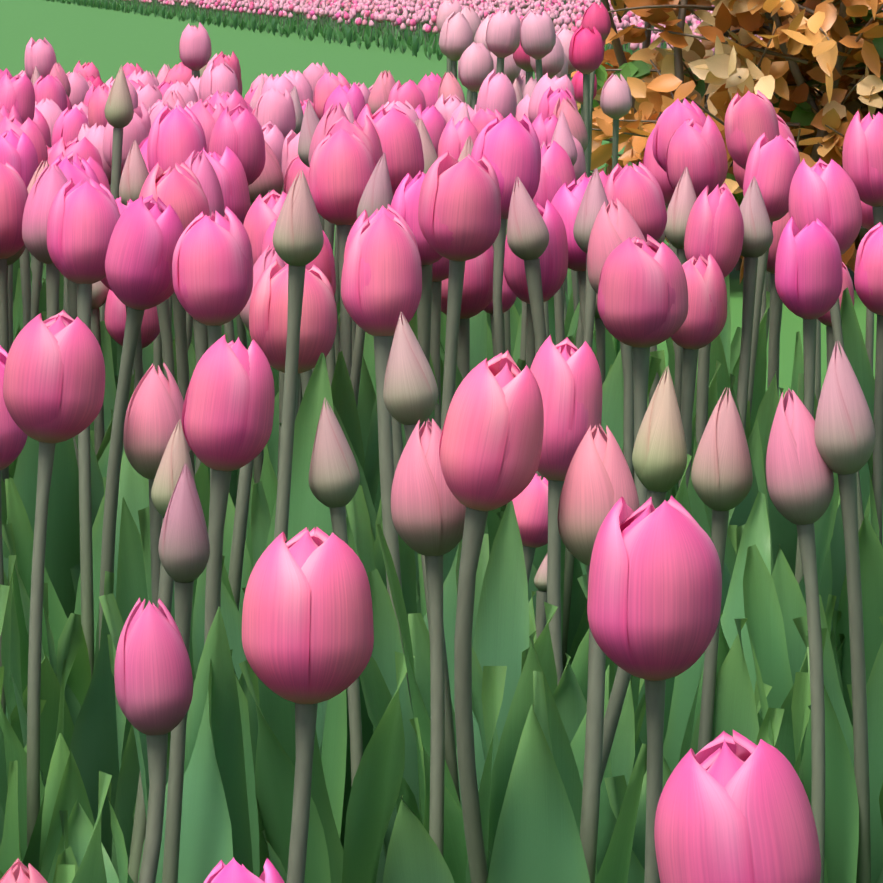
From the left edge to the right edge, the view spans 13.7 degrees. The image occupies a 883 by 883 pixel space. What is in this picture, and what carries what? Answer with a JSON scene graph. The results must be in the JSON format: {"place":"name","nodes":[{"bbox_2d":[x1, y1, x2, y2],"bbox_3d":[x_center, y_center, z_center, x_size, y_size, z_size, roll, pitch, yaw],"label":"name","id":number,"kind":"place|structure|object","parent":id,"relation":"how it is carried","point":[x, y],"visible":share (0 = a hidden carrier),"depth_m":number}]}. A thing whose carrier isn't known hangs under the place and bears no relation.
{"place":"outdoors","nodes":[
{"label":"outdoors","id":0,"kind":"place"},
{"bbox_2d":[146,0,254,3],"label":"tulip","id":1,"kind":"object","parent":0,"point":[149,1],"visible":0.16,"depth_m":55.72},
{"bbox_2d":[160,0,255,4],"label":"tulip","id":2,"kind":"object","parent":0,"point":[165,2],"visible":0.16,"depth_m":53.09},
{"bbox_2d":[168,0,312,5],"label":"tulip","id":3,"kind":"object","parent":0,"point":[170,3],"visible":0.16,"depth_m":51.32},
{"bbox_2d":[181,0,331,7],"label":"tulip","id":4,"kind":"object","parent":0,"point":[196,2],"visible":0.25,"depth_m":49.37},
{"bbox_2d":[198,0,349,9],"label":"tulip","id":5,"kind":"object","parent":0,"point":[222,3],"visible":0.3,"depth_m":47.18},
{"bbox_2d":[213,0,370,10],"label":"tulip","id":6,"kind":"object","parent":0,"point":[241,4],"visible":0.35,"depth_m":45.34},
{"bbox_2d":[229,1,393,12],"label":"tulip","id":7,"kind":"object","parent":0,"point":[257,6],"visible":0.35,"depth_m":43.37},
{"bbox_2d":[313,0,440,5],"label":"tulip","id":8,"kind":"object","parent":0,"point":[367,0],"visible":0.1,"depth_m":51.65},
{"bbox_2d":[334,0,474,5],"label":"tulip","id":9,"kind":"object","parent":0,"point":[365,1],"visible":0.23,"depth_m":49.36},
{"bbox_2d":[351,0,514,8],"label":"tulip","id":10,"kind":"object","parent":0,"point":[423,2],"visible":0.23,"depth_m":47.45},
{"bbox_2d":[0,0,876,397],"bbox_3d":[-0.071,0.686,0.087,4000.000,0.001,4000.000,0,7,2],"label":"ground","id":11,"kind":"structure","parent":0,"point":[106,42],"depth_m":31.31},
{"bbox_2d":[66,0,94,3],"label":"tulip","id":12,"kind":"object","parent":11,"relation":"on","point":[73,1],"depth_m":74.88},
{"bbox_2d":[77,0,109,5],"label":"tulip","id":13,"kind":"object","parent":11,"relation":"on","point":[79,2],"depth_m":72.52},
{"bbox_2d":[83,0,117,6],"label":"tulip","id":14,"kind":"object","parent":11,"relation":"on","point":[85,3],"depth_m":70.57},
{"bbox_2d":[90,0,126,7],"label":"tulip","id":15,"kind":"object","parent":11,"relation":"on","point":[92,4],"depth_m":68.60},
{"bbox_2d":[97,0,135,8],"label":"tulip","id":16,"kind":"object","parent":11,"relation":"on","point":[100,4],"depth_m":66.69},
{"bbox_2d":[104,0,156,9],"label":"tulip","id":17,"kind":"object","parent":11,"relation":"on","point":[106,6],"depth_m":64.77},
{"bbox_2d":[112,0,155,11],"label":"tulip","id":18,"kind":"object","parent":11,"relation":"on","point":[115,6],"depth_m":62.77},
{"bbox_2d":[120,0,156,11],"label":"tulip","id":19,"kind":"object","parent":11,"relation":"on","point":[122,6],"depth_m":60.86},
{"bbox_2d":[124,0,190,13],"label":"tulip","id":20,"kind":"object","parent":11,"relation":"on","point":[135,8],"depth_m":59.23},
{"bbox_2d":[139,0,192,15],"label":"tulip","id":21,"kind":"object","parent":11,"relation":"on","point":[141,8],"depth_m":56.95},
{"bbox_2d":[143,0,204,17],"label":"tulip","id":22,"kind":"object","parent":11,"relation":"on","point":[155,12],"depth_m":55.29},
{"bbox_2d":[160,0,229,19],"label":"tulip","id":23,"kind":"object","parent":11,"relation":"on","point":[163,11],"depth_m":53.03},
{"bbox_2d":[165,2,247,20],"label":"tulip","id":24,"kind":"object","parent":11,"relation":"on","point":[187,15],"depth_m":51.77},
{"bbox_2d":[178,4,279,22],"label":"tulip","id":25,"kind":"object","parent":11,"relation":"on","point":[194,16],"depth_m":49.29},
{"bbox_2d":[198,4,341,25],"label":"tulip","id":26,"kind":"object","parent":11,"relation":"on","point":[202,18],"depth_m":47.16},
{"bbox_2d":[213,6,360,26],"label":"tulip","id":27,"kind":"object","parent":11,"relation":"on","point":[217,18],"depth_m":45.20},
{"bbox_2d":[229,8,369,30],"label":"tulip","id":28,"kind":"object","parent":11,"relation":"on","point":[233,21],"depth_m":43.24},
{"bbox_2d":[246,10,402,33],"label":"tulip","id":29,"kind":"object","parent":11,"relation":"on","point":[252,23],"depth_m":41.28},
{"bbox_2d":[247,3,419,14],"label":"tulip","id":30,"kind":"object","parent":29,"relation":"attached to","point":[277,8],"visible":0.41,"depth_m":41.41},
{"bbox_2d":[266,11,430,36],"bbox_3d":[-0.863,-4.523,39.736,2.026,0.268,1.992,-1,7,-9],"label":"tulip","id":31,"kind":"object","parent":11,"relation":"on","point":[273,23],"depth_m":39.33},
{"bbox_2d":[266,4,437,16],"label":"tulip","id":32,"kind":"object","parent":31,"relation":"attached to","point":[291,8],"visible":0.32,"depth_m":39.45},
{"bbox_2d":[279,13,435,39],"bbox_3d":[-0.562,-4.261,37.688,2.026,0.268,1.992,-1,7,-9],"label":"tulip","id":33,"kind":"object","parent":11,"relation":"on","point":[287,31],"depth_m":37.84},
{"bbox_2d":[283,5,490,18],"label":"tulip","id":34,"kind":"object","parent":33,"relation":"attached to","point":[305,11],"visible":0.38,"depth_m":37.84},
{"bbox_2d":[302,14,431,43],"bbox_3d":[-0.245,-4.011,35.729,2.026,0.268,1.992,-1,7,-9],"label":"tulip","id":35,"kind":"object","parent":11,"relation":"on","point":[329,34],"depth_m":35.69},
{"bbox_2d":[306,7,515,21],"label":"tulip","id":36,"kind":"object","parent":35,"relation":"attached to","point":[337,15],"visible":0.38,"depth_m":35.72},
{"bbox_2d":[357,22,439,52],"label":"tulip","id":37,"kind":"object","parent":11,"relation":"on","point":[390,42],"depth_m":31.94},
{"bbox_2d":[0,22,882,882],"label":"tulip bed","id":38,"kind":"object","parent":11,"relation":"on","point":[408,180],"depth_m":2.15},
{"bbox_2d":[337,17,552,47],"bbox_3d":[0.087,-3.771,33.859,2.026,0.268,1.992,-1,7,-9],"label":"tulip","id":39,"kind":"object","parent":11,"relation":"on","point":[377,33],"depth_m":33.46},
{"bbox_2d":[338,10,572,25],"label":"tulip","id":40,"kind":"object","parent":39,"relation":"attached to","point":[358,21],"visible":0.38,"depth_m":33.54},
{"bbox_2d":[399,23,626,57],"bbox_3d":[0.721,-3.270,29.942,2.026,0.268,1.992,-1,7,-9],"label":"tulip","id":41,"kind":"object","parent":11,"relation":"on","point":[415,45],"depth_m":30.00},
{"bbox_2d":[436,0,631,356],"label":"tulip","id":42,"kind":"object","parent":11,"relation":"on","point":[472,44],"depth_m":5.60},
{"bbox_2d":[427,27,665,60],"bbox_3d":[1.022,-3.007,27.894,2.026,0.268,1.992,-1,7,-9],"label":"tulip","id":43,"kind":"object","parent":11,"relation":"on","point":[438,52],"depth_m":28.39},
{"bbox_2d":[432,17,702,35],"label":"tulips","id":44,"kind":"object","parent":43,"relation":"attached to","point":[567,21],"visible":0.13,"depth_m":28.32},
{"bbox_2d":[571,0,882,282],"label":"beech hedge","id":45,"kind":"object","parent":11,"relation":"on","point":[723,68],"depth_m":7.96},
{"bbox_2d":[378,0,528,8],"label":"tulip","id":46,"kind":"object","parent":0,"point":[493,4],"visible":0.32,"depth_m":45.86},
{"bbox_2d":[362,11,581,27],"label":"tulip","id":47,"kind":"object","parent":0,"point":[400,20],"visible":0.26,"depth_m":31.91},
{"bbox_2d":[426,2,590,13],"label":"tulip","id":48,"kind":"object","parent":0,"point":[532,5],"visible":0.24,"depth_m":41.62},
{"bbox_2d":[400,15,654,32],"bbox_3d":[0.691,-3.398,29.911,1.995,0.147,1.977,-1,7,-9],"label":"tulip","id":49,"kind":"object","parent":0,"point":[426,28],"visible":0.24,"depth_m":29.89},
{"bbox_2d":[467,0,592,4],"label":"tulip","id":50,"kind":"object","parent":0,"point":[533,0],"visible":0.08,"depth_m":51.70},
{"bbox_2d":[469,4,612,14],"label":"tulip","id":51,"kind":"object","parent":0,"point":[506,7],"visible":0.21,"depth_m":39.67},
{"bbox_2d":[481,0,610,5],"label":"tulips","id":52,"kind":"object","parent":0,"point":[503,1],"visible":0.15,"depth_m":49.72},
{"bbox_2d":[488,4,613,16],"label":"tulips","id":53,"kind":"object","parent":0,"point":[566,8],"visible":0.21,"depth_m":38.10},
{"bbox_2d":[495,0,609,7],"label":"tulips","id":54,"kind":"object","parent":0,"point":[556,1],"visible":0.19,"depth_m":48.03},
{"bbox_2d":[525,0,600,8],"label":"tulips","id":55,"kind":"object","parent":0,"point":[569,2],"visible":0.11,"depth_m":46.14},
{"bbox_2d":[557,1,610,10],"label":"tulips","id":56,"kind":"object","parent":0,"point":[587,3],"visible":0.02,"depth_m":44.30},
{"bbox_2d":[533,43,653,78],"bbox_3d":[1.671,-2.517,24.065,2.026,0.268,1.992,-1,7,-9],"label":"tulip","id":57,"kind":"object","parent":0,"point":[610,48],"depth_m":23.53},
{"bbox_2d":[522,7,691,18],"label":"tulips","id":58,"kind":"object","parent":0,"point":[540,12],"visible":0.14,"depth_m":35.77},
{"bbox_2d":[555,21,701,34],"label":"tulips","id":59,"kind":"object","parent":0,"point":[620,26],"visible":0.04,"depth_m":26.05},
{"bbox_2d":[559,11,712,23],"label":"tulips","id":60,"kind":"object","parent":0,"point":[631,14],"visible":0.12,"depth_m":33.79},
{"bbox_2d":[611,43,666,53],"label":"tulip","id":61,"kind":"object","parent":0,"point":[664,47],"depth_m":26.56},
{"bbox_2d":[612,14,697,25],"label":"tulips","id":62,"kind":"object","parent":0,"point":[636,16],"visible":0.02,"depth_m":32.31},
{"bbox_2d":[555,25,761,43],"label":"tulips","id":63,"kind":"object","parent":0,"point":[654,36],"visible":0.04,"depth_m":24.01},
{"bbox_2d":[604,32,761,50],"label":"tulips","id":64,"kind":"object","parent":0,"point":[634,46],"visible":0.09,"depth_m":22.37},
{"bbox_2d":[685,16,702,24],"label":"tulips","id":65,"kind":"object","parent":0,"point":[688,19],"visible":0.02,"depth_m":30.64}
]}

